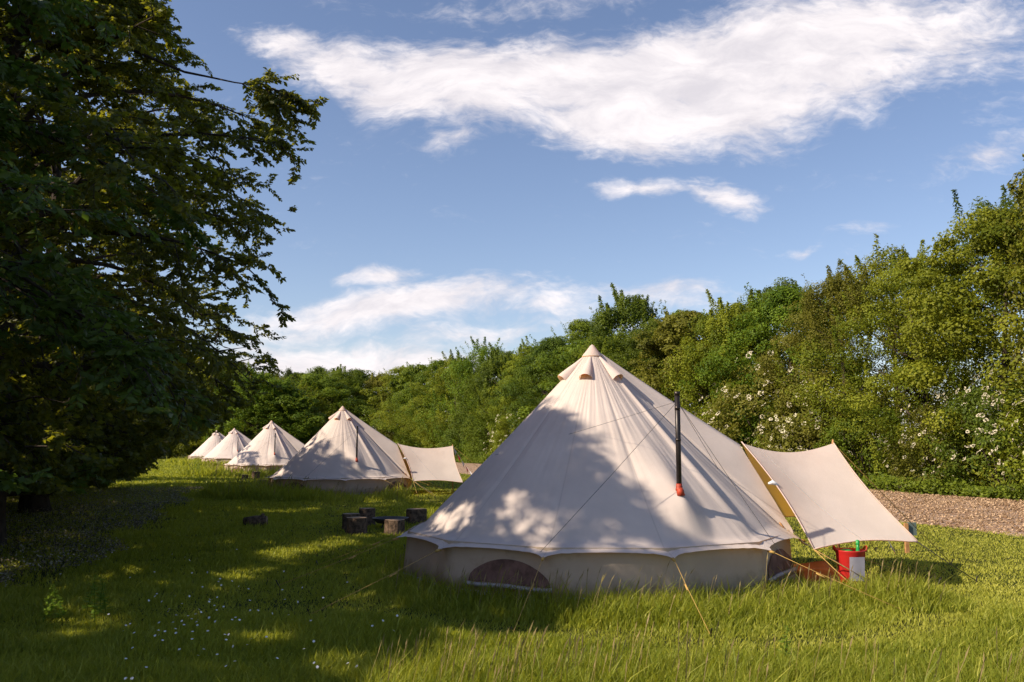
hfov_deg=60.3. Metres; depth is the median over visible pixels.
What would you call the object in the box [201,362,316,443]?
tree
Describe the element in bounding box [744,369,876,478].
elder bush
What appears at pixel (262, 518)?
fallen log
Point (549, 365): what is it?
tree
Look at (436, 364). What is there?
tree
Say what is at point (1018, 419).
elder bush
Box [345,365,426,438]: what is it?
tree
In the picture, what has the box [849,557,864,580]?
paper sheet
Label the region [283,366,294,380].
conifer
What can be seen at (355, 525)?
log stool
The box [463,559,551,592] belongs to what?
window
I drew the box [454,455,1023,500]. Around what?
bramble verge
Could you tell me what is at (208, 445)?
bell tent
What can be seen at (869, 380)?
tree
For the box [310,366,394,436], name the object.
tree
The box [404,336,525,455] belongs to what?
tree
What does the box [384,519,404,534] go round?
log stool
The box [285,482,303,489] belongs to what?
window
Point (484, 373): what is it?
tree
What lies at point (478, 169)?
sky
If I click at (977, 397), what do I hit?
elder bush
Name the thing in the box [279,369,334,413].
tree
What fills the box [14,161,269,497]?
beech tree
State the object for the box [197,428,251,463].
bell tent
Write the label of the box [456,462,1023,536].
gravel bed
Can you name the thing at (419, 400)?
tree
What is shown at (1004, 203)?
tree
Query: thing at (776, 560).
window
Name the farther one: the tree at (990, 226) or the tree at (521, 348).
the tree at (521, 348)
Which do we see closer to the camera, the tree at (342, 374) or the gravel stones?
the gravel stones
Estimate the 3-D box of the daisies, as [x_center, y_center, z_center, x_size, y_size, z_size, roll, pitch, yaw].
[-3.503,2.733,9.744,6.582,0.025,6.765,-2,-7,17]
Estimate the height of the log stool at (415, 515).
0.351 m
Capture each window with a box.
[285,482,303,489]
[388,481,405,490]
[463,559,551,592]
[768,549,797,581]
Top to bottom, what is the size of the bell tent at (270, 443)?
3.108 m
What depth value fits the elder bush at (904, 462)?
29.02 m
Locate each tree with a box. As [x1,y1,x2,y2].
[0,0,220,494]
[0,0,328,545]
[0,47,286,513]
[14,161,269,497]
[163,365,231,458]
[181,360,255,454]
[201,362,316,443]
[206,379,330,444]
[241,380,335,441]
[243,371,308,437]
[270,371,379,435]
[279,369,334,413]
[297,366,345,405]
[301,364,382,433]
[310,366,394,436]
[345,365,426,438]
[350,372,401,433]
[360,362,454,448]
[368,349,494,451]
[371,357,474,447]
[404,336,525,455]
[444,342,551,446]
[447,342,542,460]
[458,371,530,445]
[460,336,558,442]
[488,334,572,428]
[501,318,598,409]
[517,336,619,417]
[558,329,660,390]
[570,282,682,400]
[609,318,719,411]
[622,309,710,412]
[627,306,736,426]
[658,289,798,458]
[677,282,891,462]
[721,277,866,448]
[752,259,986,478]
[758,233,999,469]
[773,240,1022,486]
[883,203,1023,488]
[912,168,1023,481]
[983,154,1023,482]
[1004,268,1023,293]
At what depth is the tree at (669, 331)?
47.16 m
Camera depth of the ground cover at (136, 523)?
18.49 m
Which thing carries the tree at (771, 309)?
on the ground at (43, 574)
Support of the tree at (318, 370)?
on the ground at (43, 574)
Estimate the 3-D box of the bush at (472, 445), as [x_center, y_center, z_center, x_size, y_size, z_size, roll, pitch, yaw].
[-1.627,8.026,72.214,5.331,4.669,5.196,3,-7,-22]
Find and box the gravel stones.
[869,489,1023,534]
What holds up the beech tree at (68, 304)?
on the ground at (43, 574)
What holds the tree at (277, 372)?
on the ground at (43, 574)
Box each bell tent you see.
[188,430,224,458]
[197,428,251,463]
[217,420,303,472]
[259,406,451,496]
[275,345,941,636]
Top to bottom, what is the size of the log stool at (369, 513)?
0.386 m
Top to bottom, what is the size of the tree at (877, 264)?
11.461 m
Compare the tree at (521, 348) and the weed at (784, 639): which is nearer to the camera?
the weed at (784, 639)
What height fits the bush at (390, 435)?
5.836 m
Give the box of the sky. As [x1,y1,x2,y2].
[8,0,1023,434]
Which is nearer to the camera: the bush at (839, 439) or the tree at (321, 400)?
the bush at (839, 439)
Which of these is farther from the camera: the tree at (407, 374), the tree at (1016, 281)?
the tree at (407, 374)
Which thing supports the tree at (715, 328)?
on the ground at (43, 574)
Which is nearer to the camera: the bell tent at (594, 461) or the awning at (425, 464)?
the bell tent at (594, 461)
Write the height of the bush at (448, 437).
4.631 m
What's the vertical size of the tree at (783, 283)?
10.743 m
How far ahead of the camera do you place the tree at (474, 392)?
90.52 m
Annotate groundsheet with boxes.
[793,561,838,581]
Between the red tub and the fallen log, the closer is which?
the red tub
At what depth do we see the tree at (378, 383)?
117.57 m
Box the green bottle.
[856,540,859,550]
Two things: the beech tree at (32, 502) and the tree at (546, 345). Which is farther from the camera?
the tree at (546, 345)
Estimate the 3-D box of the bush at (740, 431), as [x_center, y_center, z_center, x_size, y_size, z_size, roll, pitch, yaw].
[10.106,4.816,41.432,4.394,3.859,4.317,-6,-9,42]
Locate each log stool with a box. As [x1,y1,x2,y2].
[251,471,259,478]
[342,513,359,529]
[345,517,366,534]
[359,508,375,525]
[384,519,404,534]
[406,508,426,524]
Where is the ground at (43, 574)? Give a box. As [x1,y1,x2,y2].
[0,450,1023,675]
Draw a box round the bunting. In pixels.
[454,449,471,474]
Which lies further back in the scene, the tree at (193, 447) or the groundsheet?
the tree at (193, 447)
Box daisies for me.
[60,549,397,679]
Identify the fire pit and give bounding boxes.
[372,516,408,527]
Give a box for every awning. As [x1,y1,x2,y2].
[398,444,474,496]
[741,439,977,582]
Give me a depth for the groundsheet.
10.99 m
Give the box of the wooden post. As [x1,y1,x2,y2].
[903,522,916,552]
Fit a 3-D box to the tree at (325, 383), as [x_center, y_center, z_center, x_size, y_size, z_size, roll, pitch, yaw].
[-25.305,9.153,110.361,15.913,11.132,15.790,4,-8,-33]
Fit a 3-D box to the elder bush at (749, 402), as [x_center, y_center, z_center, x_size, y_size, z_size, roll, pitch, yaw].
[11.432,3.433,38.160,7.466,5.953,6.769,-3,-7,25]
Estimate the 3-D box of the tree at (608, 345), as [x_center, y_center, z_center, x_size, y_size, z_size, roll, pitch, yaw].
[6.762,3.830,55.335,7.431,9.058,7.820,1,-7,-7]
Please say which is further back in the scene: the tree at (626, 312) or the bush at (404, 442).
the bush at (404, 442)
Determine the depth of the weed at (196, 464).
47.42 m
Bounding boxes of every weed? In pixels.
[192,455,199,471]
[777,622,794,657]
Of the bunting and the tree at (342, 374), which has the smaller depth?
the bunting
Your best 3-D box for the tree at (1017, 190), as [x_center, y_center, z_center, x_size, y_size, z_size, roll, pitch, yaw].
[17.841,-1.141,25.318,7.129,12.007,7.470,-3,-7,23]
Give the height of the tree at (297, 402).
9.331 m
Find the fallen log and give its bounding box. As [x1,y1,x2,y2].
[243,513,267,525]
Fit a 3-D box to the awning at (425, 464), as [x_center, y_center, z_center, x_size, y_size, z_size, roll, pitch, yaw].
[-2.077,4.484,30.787,3.842,1.820,5.216,0,-7,0]
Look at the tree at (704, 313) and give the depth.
54.87 m
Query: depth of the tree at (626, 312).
62.69 m
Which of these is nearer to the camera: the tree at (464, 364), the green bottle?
the green bottle
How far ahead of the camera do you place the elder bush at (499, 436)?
66.57 m
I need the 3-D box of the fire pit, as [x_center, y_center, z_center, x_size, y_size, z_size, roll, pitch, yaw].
[-2.500,3.743,18.087,0.760,0.226,0.760,0,-7,0]
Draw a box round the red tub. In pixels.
[832,545,867,584]
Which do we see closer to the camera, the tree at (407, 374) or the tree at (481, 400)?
the tree at (481, 400)
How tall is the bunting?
1.121 m
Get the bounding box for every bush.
[376,412,415,445]
[393,412,439,454]
[418,411,471,455]
[436,415,492,462]
[462,411,513,462]
[484,414,524,458]
[692,403,758,456]
[694,351,841,455]
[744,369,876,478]
[813,400,927,489]
[878,391,1006,495]
[912,374,1023,498]
[976,349,1023,490]
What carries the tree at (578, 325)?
on the ground at (43, 574)
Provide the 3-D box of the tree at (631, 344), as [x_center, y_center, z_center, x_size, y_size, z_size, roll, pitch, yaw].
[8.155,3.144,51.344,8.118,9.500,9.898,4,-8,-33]
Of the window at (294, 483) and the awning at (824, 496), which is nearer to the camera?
the awning at (824, 496)
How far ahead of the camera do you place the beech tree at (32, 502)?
22.06 m
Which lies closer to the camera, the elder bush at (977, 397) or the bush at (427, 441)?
the elder bush at (977, 397)
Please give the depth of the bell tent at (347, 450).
29.42 m
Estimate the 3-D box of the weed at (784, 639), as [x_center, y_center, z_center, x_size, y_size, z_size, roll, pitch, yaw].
[2.124,2.348,6.827,0.128,0.326,0.142,0,-7,0]
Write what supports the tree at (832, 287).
on the ground at (43, 574)
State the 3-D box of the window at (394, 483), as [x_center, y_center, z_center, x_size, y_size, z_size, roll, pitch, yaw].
[-3.837,4.849,29.471,0.088,0.314,1.109,-4,-8,31]
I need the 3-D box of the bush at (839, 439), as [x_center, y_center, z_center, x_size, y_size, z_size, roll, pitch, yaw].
[13.110,3.910,32.498,3.998,3.502,3.897,-3,-7,23]
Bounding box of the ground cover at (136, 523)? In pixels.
[0,485,202,586]
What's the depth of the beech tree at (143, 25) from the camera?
14.80 m
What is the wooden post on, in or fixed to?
on the ground at (43, 574)
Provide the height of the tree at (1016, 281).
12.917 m
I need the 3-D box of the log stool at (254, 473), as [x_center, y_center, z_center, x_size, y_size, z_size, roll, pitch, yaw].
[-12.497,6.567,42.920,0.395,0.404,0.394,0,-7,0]
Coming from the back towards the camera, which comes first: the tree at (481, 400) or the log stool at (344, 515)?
the tree at (481, 400)

